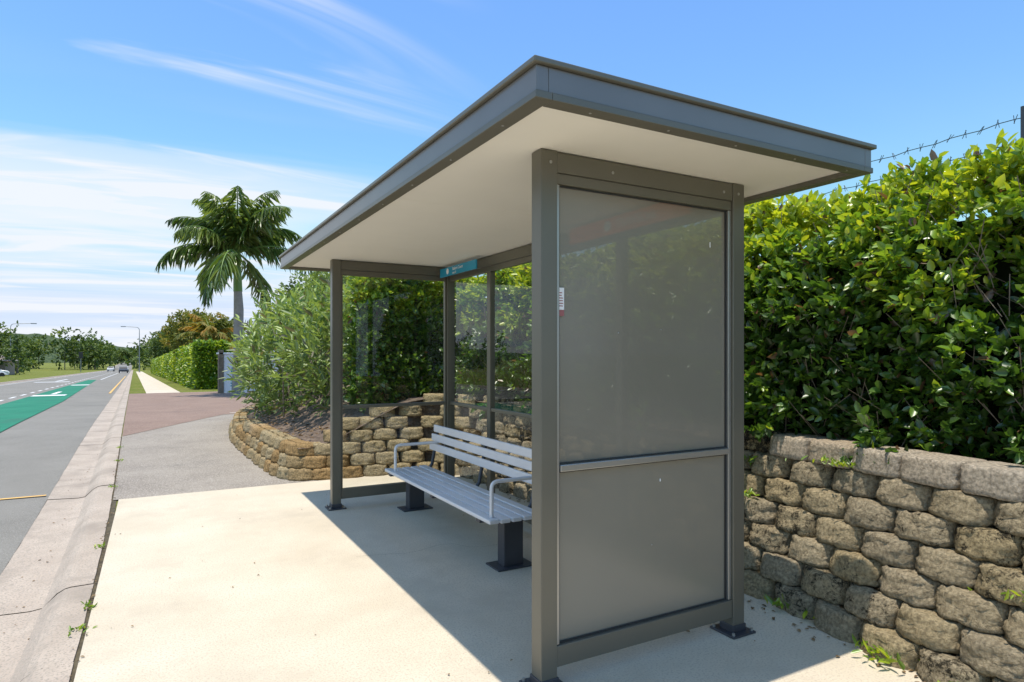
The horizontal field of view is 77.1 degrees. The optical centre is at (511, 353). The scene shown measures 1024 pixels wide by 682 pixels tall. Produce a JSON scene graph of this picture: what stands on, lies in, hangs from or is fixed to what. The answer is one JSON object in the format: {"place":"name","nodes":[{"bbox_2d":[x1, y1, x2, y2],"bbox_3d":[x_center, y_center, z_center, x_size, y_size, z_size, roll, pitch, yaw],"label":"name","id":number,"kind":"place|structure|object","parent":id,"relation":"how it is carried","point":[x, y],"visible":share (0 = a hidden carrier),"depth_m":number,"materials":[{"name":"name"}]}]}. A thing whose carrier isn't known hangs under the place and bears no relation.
{"place":"outdoors","nodes":[
{"label":"outdoors","id":0,"kind":"place"},
{"bbox_2d":[0,363,131,574],"bbox_3d":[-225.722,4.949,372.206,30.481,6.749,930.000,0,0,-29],"label":"road","id":1,"kind":"structure","parent":0,"point":[37,451],"depth_m":11.50,"materials":[{"name":"grey asphalt"}]},
{"bbox_2d":[0,380,95,431],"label":"green bike lane","id":2,"kind":"structure","parent":1,"relation":"on","point":[12,413],"depth_m":22.73,"materials":[{"name":"paint"}]},
{"bbox_2d":[0,364,118,384],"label":"kerb","id":3,"kind":"structure","parent":1,"relation":"on","point":[9,382],"depth_m":72.52,"materials":[{"name":"concrete"}]},
{"bbox_2d":[0,372,125,499],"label":"road markings","id":4,"kind":"object","parent":1,"relation":"on","point":[54,395],"visible":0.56,"depth_m":30.81,"materials":[{"name":"white paint"}]},
{"bbox_2d":[119,366,127,372],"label":"parked car","id":5,"kind":"object","parent":1,"relation":"on","point":[123,368],"visible":0.98,"depth_m":144.04,"materials":[{"name":"paint"}]},
{"bbox_2d":[9,333,132,362],"bbox_3d":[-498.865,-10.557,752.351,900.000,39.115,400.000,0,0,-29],"label":"hills","id":6,"kind":"structure","parent":0,"point":[49,358],"depth_m":645.49,"materials":[{"name":"green plant"}]},
{"bbox_2d":[79,352,82,371],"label":"road sign","id":7,"kind":"object","parent":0,"point":[80,355],"visible":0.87,"depth_m":166.52,"materials":[{"name":"metal"}]},
{"bbox_2d":[0,362,315,515],"bbox_3d":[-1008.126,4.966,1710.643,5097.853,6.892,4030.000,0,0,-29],"label":"ground","id":8,"kind":"structure","parent":0,"point":[51,370],"depth_m":105.01,"materials":[{"name":"green plant"}]},
{"bbox_2d":[0,369,9,375],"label":"parked car","id":9,"kind":"object","parent":8,"relation":"on","point":[3,372],"visible":0.9,"depth_m":96.44,"materials":[{"name":"paint"}]},
{"bbox_2d":[0,361,14,374],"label":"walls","id":10,"kind":"structure","parent":8,"relation":"on","point":[10,368],"depth_m":118.92,"materials":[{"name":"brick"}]},
{"bbox_2d":[0,320,40,374],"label":"distant trees","id":11,"kind":"object","parent":8,"relation":"on","point":[21,364],"visible":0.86,"depth_m":118.07,"materials":[{"name":"green plant"}]},
{"bbox_2d":[10,323,36,356],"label":"street lamp","id":12,"kind":"object","parent":8,"relation":"on","point":[19,323],"visible":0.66,"depth_m":130.49,"materials":[{"name":"metal"}]},
{"bbox_2d":[0,370,132,681],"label":"kerb and gutter","id":13,"kind":"structure","parent":8,"relation":"on","point":[71,559],"depth_m":4.74,"materials":[{"name":"concrete"}]},
{"bbox_2d":[3,399,922,681],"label":"leaf litter","id":14,"kind":"object","parent":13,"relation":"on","point":[485,483],"visible":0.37,"depth_m":6.58,"materials":[{"name":"brown plant"}]},
{"bbox_2d":[70,437,121,681],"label":"joint soil","id":15,"kind":"structure","parent":8,"relation":"on","point":[106,539],"depth_m":4.46,"materials":[{"name":"brown soil"}]},
{"bbox_2d":[4,327,232,369],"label":"distant trees","id":16,"kind":"object","parent":8,"relation":"on","point":[96,353],"visible":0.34,"depth_m":269.01,"materials":[{"name":"green plant"}]},
{"bbox_2d":[121,326,139,371],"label":"street lamp","id":17,"kind":"object","parent":8,"relation":"on","point":[139,345],"visible":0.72,"depth_m":148.70,"materials":[{"name":"metal"}]},
{"bbox_2d":[136,372,178,392],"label":"footpath","id":18,"kind":"structure","parent":8,"relation":"on","point":[150,384],"depth_m":41.76,"materials":[{"name":"beige concrete"}]},
{"bbox_2d":[143,330,171,358],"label":"street tree","id":19,"kind":"object","parent":8,"relation":"on","point":[152,349],"visible":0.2,"depth_m":112.85,"materials":[{"name":"green plant"}]},
{"bbox_2d":[150,321,181,352],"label":"street tree","id":20,"kind":"object","parent":8,"relation":"on","point":[158,342],"visible":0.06,"depth_m":82.78,"materials":[{"name":"green plant"}]},
{"bbox_2d":[156,307,212,352],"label":"street tree","id":21,"kind":"object","parent":8,"relation":"on","point":[176,326],"visible":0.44,"depth_m":48.95,"materials":[{"name":"green plant"}]},
{"bbox_2d":[150,338,231,389],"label":"box hedge","id":22,"kind":"object","parent":8,"relation":"on","point":[194,365],"visible":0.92,"depth_m":34.65,"materials":[{"name":"green plant"}]},
{"bbox_2d":[174,313,233,353],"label":"golden palm","id":23,"kind":"object","parent":8,"relation":"on","point":[210,330],"visible":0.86,"depth_m":42.24,"materials":[{"name":"orange plant"}]},
{"bbox_2d":[177,308,232,352],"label":"street tree","id":24,"kind":"object","parent":8,"relation":"on","point":[192,312],"visible":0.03,"depth_m":62.77,"materials":[{"name":"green plant"}]},
{"bbox_2d":[113,414,319,499],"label":"footpath","id":25,"kind":"structure","parent":8,"relation":"on","point":[202,455],"depth_m":8.79,"materials":[{"name":"concrete"}]},
{"bbox_2d":[218,350,223,392],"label":"pier","id":26,"kind":"structure","parent":8,"relation":"on","point":[220,372],"depth_m":28.82,"materials":[{"name":"grey concrete"}]},
{"bbox_2d":[198,312,247,340],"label":"golden palm","id":27,"kind":"object","parent":8,"relation":"on","point":[214,319],"visible":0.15,"depth_m":47.23,"materials":[{"name":"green plant"}]},
{"bbox_2d":[155,185,311,394],"bbox_3d":[-11.517,-2.434,27.207,5.831,8.744,5.605,0,0,17],"label":"palm tree","id":28,"kind":"object","parent":8,"relation":"on","point":[252,230],"visible":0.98,"depth_m":26.36,"materials":[{"name":"green plant"}]},
{"bbox_2d":[224,354,280,392],"bbox_3d":[-11.981,0.954,29.668,2.480,1.850,0.300,0,0,-29],"label":"panel","id":29,"kind":"object","parent":8,"relation":"on","point":[227,383],"visible":0.14,"depth_m":29.03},
{"bbox_2d":[254,270,351,345],"bbox_3d":[-5.680,-0.857,19.343,3.150,5.050,3.972,0,0,30],"label":"garden tree","id":30,"kind":"object","parent":8,"relation":"on","point":[321,275],"visible":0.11,"depth_m":18.79,"materials":[{"name":"green plant"}]},
{"bbox_2d":[275,271,346,357],"bbox_3d":[-7.063,-0.786,23.516,3.752,5.071,2.999,0,0,7],"label":"garden tree","id":31,"kind":"object","parent":8,"relation":"on","point":[288,289],"visible":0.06,"depth_m":23.27,"materials":[{"name":"green plant"}]},
{"bbox_2d":[228,393,1023,681],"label":"retaining wall","id":32,"kind":"structure","parent":8,"relation":"on","point":[902,552],"depth_m":3.45,"materials":[{"name":"beige stone"}]},
{"bbox_2d":[247,386,988,460],"bbox_3d":[2.406,0.940,11.468,12.640,0.773,20.700,0,0,-29],"label":"garden bed","id":33,"kind":"object","parent":32,"relation":"on","point":[305,416],"visible":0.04,"depth_m":9.40,"materials":[{"name":"brown soil"}]},
{"bbox_2d":[219,273,457,418],"bbox_3d":[-3.238,0.074,12.428,4.488,3.368,8.505,0,0,-29],"label":"oleander shrub","id":34,"kind":"object","parent":33,"relation":"on","point":[301,327],"visible":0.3,"depth_m":10.22,"materials":[{"name":"green plant"}]},
{"bbox_2d":[383,398,483,469],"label":"stone retaining wall","id":35,"kind":"structure","parent":33,"relation":"on","point":[426,410],"depth_m":8.41,"materials":[{"name":"brown stone"}]},
{"bbox_2d":[343,128,1023,466],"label":"hedge","id":36,"kind":"object","parent":33,"relation":"on","point":[908,333],"visible":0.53,"depth_m":3.97,"materials":[{"name":"green plant"}]},
{"bbox_2d":[777,106,1023,203],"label":"security fence","id":37,"kind":"object","parent":33,"relation":"on","point":[1021,118],"visible":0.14,"depth_m":4.51,"materials":[{"name":"grey metal"}]},
{"bbox_2d":[122,391,278,435],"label":"driveway","id":38,"kind":"structure","parent":0,"point":[147,411],"depth_m":18.82,"materials":[{"name":"red concrete"}]},
{"bbox_2d":[74,474,921,681],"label":"concrete pavement","id":39,"kind":"structure","parent":0,"point":[379,588],"depth_m":3.76,"materials":[{"name":"beige concrete"}]},
{"bbox_2d":[385,424,531,571],"bbox_3d":[-0.455,1.101,5.332,0.542,0.796,2.240,0,0,-29],"label":"park bench","id":40,"kind":"object","parent":39,"relation":"on","point":[491,507],"visible":0.87,"depth_m":5.06,"materials":[{"name":"metal"}]},
{"bbox_2d":[68,445,1023,681],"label":"weeds","id":41,"kind":"object","parent":39,"relation":"on","point":[856,642],"visible":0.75,"depth_m":3.49,"materials":[{"name":"green plant"}]},
{"bbox_2d":[279,55,876,681],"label":"bus shelter","id":42,"kind":"object","parent":39,"relation":"on","point":[613,205],"visible":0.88,"depth_m":3.14,"materials":[{"name":"grey metal"}]},
{"bbox_2d":[440,259,476,277],"bbox_3d":[-0.490,-0.829,6.314,0.119,0.087,0.850,0,0,-29],"label":"bus stop sign","id":43,"kind":"object","parent":42,"relation":"attached to","point":[460,268],"visible":1,"depth_m":6.23,"materials":[{"name":"teal metal"}]},
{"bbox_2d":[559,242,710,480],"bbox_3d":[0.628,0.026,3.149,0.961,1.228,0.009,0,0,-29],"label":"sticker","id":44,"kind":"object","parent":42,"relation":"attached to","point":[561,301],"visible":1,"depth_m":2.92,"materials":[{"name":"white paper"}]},
{"bbox_2d":[0,0,1023,351],"label":"sky","id":45,"kind":"structure","parent":0,"point":[116,116],"materials":[{"name":"blue"}]}
]}

